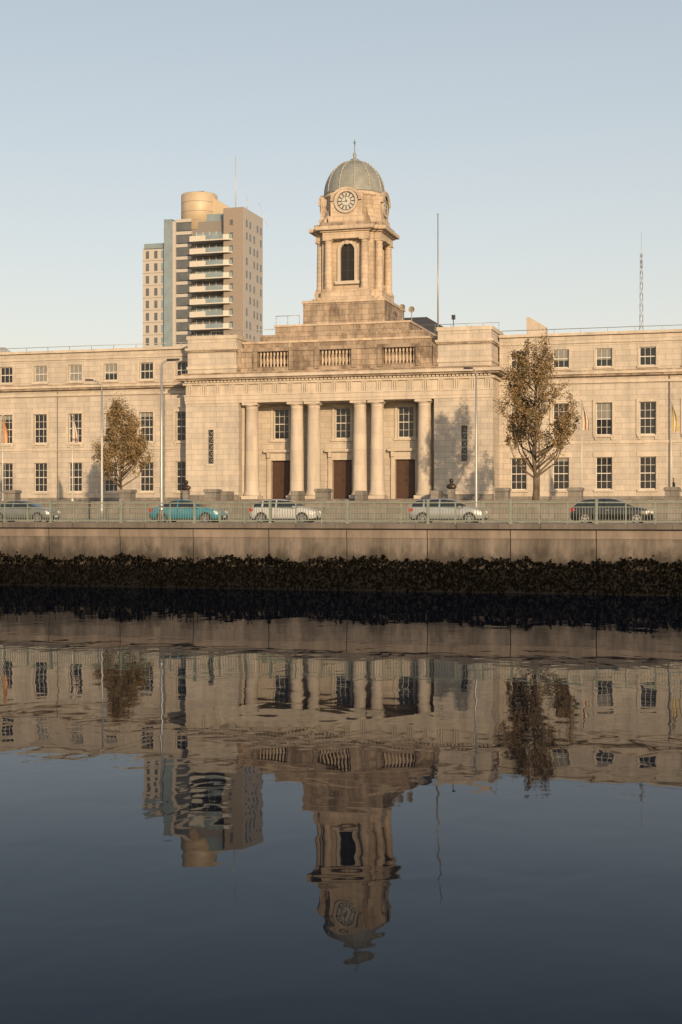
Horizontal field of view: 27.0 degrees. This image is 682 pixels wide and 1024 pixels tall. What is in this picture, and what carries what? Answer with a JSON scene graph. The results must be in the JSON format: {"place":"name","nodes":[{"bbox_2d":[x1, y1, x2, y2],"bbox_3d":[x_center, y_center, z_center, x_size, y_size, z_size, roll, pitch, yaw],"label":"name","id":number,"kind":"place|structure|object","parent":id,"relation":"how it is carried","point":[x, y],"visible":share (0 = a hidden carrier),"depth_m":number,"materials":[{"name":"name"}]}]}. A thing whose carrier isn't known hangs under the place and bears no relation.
{"place":"outdoors","nodes":[
{"label":"outdoors","id":0,"kind":"place"},
{"bbox_2d":[0,347,10,351],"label":"roof","id":1,"kind":"structure","parent":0,"point":[2,349],"depth_m":209.62,"materials":[{"name":"paint"}]},
{"bbox_2d":[2,490,21,501],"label":"stone pier","id":2,"kind":"structure","parent":0,"point":[12,495],"depth_m":116.42,"materials":[{"name":"stone"}]},
{"bbox_2d":[118,489,136,500],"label":"stone pier","id":3,"kind":"structure","parent":0,"point":[127,494],"depth_m":113.59,"materials":[{"name":"stone"}]},
{"bbox_2d":[203,489,221,500],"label":"stone pier","id":4,"kind":"structure","parent":0,"point":[212,494],"depth_m":111.57,"materials":[{"name":"stone"}]},
{"bbox_2d":[314,488,332,500],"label":"stone pier","id":5,"kind":"structure","parent":0,"point":[322,494],"depth_m":109.06,"materials":[{"name":"stone"}]},
{"bbox_2d":[0,585,681,1023],"bbox_3d":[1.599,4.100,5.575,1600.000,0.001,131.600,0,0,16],"label":"river water","id":6,"kind":"structure","parent":0,"point":[294,807],"depth_m":19.73,"materials":[{"name":"liquid"}]},
{"bbox_2d":[0,523,681,595],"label":"quay wall","id":7,"kind":"structure","parent":0,"point":[563,544],"depth_m":74.24,"materials":[{"name":"grey stone"}]},
{"bbox_2d":[0,550,681,595],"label":"seaweed","id":8,"kind":"object","parent":7,"relation":"attached to","point":[609,566],"visible":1,"depth_m":73.99,"materials":[{"name":"black plant"}]},
{"bbox_2d":[0,499,681,523],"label":"quay railing","id":9,"kind":"object","parent":7,"relation":"on","point":[270,507],"visible":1,"depth_m":75.04,"materials":[{"name":"grey metal"}]},
{"bbox_2d":[0,519,681,523],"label":"pavement","id":10,"kind":"structure","parent":0,"point":[464,522],"depth_m":90.94,"materials":[{"name":"grey concrete"}]},
{"bbox_2d":[85,379,103,519],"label":"street lamp","id":11,"kind":"object","parent":10,"relation":"on","point":[101,505],"visible":0.91,"depth_m":101.25,"materials":[{"name":"metal"}]},
{"bbox_2d":[159,358,179,522],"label":"street lamp","id":12,"kind":"object","parent":10,"relation":"on","point":[161,444],"visible":0.99,"depth_m":78.29,"materials":[{"name":"metal"}]},
{"bbox_2d":[463,367,477,507],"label":"street lamp","id":13,"kind":"object","parent":10,"relation":"on","point":[476,482],"visible":0.94,"depth_m":93.81,"materials":[{"name":"metal"}]},
{"bbox_2d":[0,0,681,351],"label":"sky","id":14,"kind":"structure","parent":0,"point":[543,137],"materials":[{"name":"blue"}]},
{"bbox_2d":[493,488,510,499],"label":"stone pier","id":15,"kind":"structure","parent":0,"point":[502,493],"depth_m":105.20,"materials":[{"name":"stone"}]},
{"bbox_2d":[567,487,583,499],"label":"stone pier","id":16,"kind":"structure","parent":0,"point":[575,493],"depth_m":103.70,"materials":[{"name":"stone"}]},
{"bbox_2d":[663,487,680,499],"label":"stone pier","id":17,"kind":"structure","parent":0,"point":[672,493],"depth_m":101.82,"materials":[{"name":"stone"}]},
{"label":"ground","id":18,"kind":"structure","parent":0,"visible":0},
{"bbox_2d":[143,156,267,346],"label":"apartment tower","id":19,"kind":"structure","parent":18,"relation":"on","point":[203,269],"depth_m":324.10,"materials":[{"name":"beige concrete"}]},
{"bbox_2d":[143,219,261,344],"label":"windows","id":20,"kind":"structure","parent":19,"relation":"in","point":[183,226],"depth_m":324.55,"materials":[{"name":"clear glass"}]},
{"bbox_2d":[0,500,681,519],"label":"forecourt wall","id":21,"kind":"structure","parent":18,"relation":"on","point":[560,511],"depth_m":106.97,"materials":[{"name":"stone"}]},
{"bbox_2d":[639,240,642,329],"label":"lattice mast","id":22,"kind":"object","parent":18,"relation":"on","point":[641,260],"visible":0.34,"depth_m":392.04,"materials":[{"name":"metal"}]},
{"label":"road","id":23,"kind":"structure","parent":0,"visible":0},
{"bbox_2d":[0,500,58,521],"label":"car","id":24,"kind":"object","parent":23,"relation":"on","point":[55,514],"visible":0.63,"depth_m":92.98,"materials":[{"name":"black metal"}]},
{"bbox_2d":[149,500,227,521],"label":"car","id":25,"kind":"object","parent":23,"relation":"on","point":[183,505],"visible":0.52,"depth_m":87.26,"materials":[{"name":"teal metal"}]},
{"bbox_2d":[249,499,320,521],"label":"car","id":26,"kind":"object","parent":23,"relation":"on","point":[284,512],"visible":0.62,"depth_m":88.46,"materials":[{"name":"white metal"}]},
{"bbox_2d":[409,498,486,522],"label":"car","id":27,"kind":"object","parent":23,"relation":"on","point":[444,513],"visible":0.67,"depth_m":85.60,"materials":[{"name":"white metal"}]},
{"bbox_2d":[571,498,654,522],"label":"car","id":28,"kind":"object","parent":23,"relation":"on","point":[602,511],"visible":0.72,"depth_m":81.74,"materials":[{"name":"black metal"}]},
{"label":"forecourt","id":29,"kind":"structure","parent":0,"visible":0},
{"bbox_2d":[1,415,7,501],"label":"flagpole","id":30,"kind":"object","parent":29,"relation":"on","point":[4,434],"visible":0.98,"depth_m":120.53,"materials":[{"name":"paint"}]},
{"bbox_2d":[71,414,77,500],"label":"flagpole","id":31,"kind":"object","parent":29,"relation":"on","point":[74,434],"visible":0.98,"depth_m":118.74,"materials":[{"name":"metal"}]},
{"bbox_2d":[89,393,154,488],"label":"street tree","id":32,"kind":"object","parent":29,"relation":"on","point":[130,445],"visible":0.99,"depth_m":117.05,"materials":[{"name":"brown plant"}]},
{"bbox_2d":[182,480,190,499],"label":"bust statue","id":33,"kind":"object","parent":29,"relation":"on","point":[186,488],"visible":0.98,"depth_m":116.86,"materials":[{"name":"stone"}]},
{"bbox_2d":[0,139,681,501],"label":"city hall","id":34,"kind":"structure","parent":29,"relation":"on","point":[356,385],"depth_m":131.87,"materials":[{"name":"stone"}]},
{"bbox_2d":[1,347,655,491],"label":"window frames","id":35,"kind":"structure","parent":34,"relation":"in","point":[650,356],"depth_m":134.47,"materials":[{"name":"paint"}]},
{"bbox_2d":[2,348,654,490],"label":"window glass","id":36,"kind":"structure","parent":34,"relation":"in","point":[342,430],"depth_m":132.77,"materials":[{"name":"black glass"}]},
{"bbox_2d":[273,459,414,498],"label":"doors","id":37,"kind":"structure","parent":34,"relation":"in","point":[405,469],"depth_m":132.80,"materials":[{"name":"brown wood"}]},
{"bbox_2d":[446,478,455,498],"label":"bust statue","id":38,"kind":"object","parent":29,"relation":"on","point":[451,487],"visible":0.97,"depth_m":110.75,"materials":[{"name":"stone"}]},
{"bbox_2d":[493,332,580,499],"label":"street tree","id":39,"kind":"object","parent":29,"relation":"on","point":[527,414],"visible":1,"depth_m":107.83,"materials":[{"name":"brown plant"}]},
{"bbox_2d":[581,399,588,486],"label":"flagpole","id":40,"kind":"object","parent":29,"relation":"on","point":[584,422],"visible":0.91,"depth_m":107.11,"materials":[{"name":"metal"}]},
{"bbox_2d":[671,399,678,486],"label":"flagpole","id":41,"kind":"object","parent":29,"relation":"on","point":[674,423],"visible":0.88,"depth_m":105.29,"materials":[{"name":"paint"}]}
]}

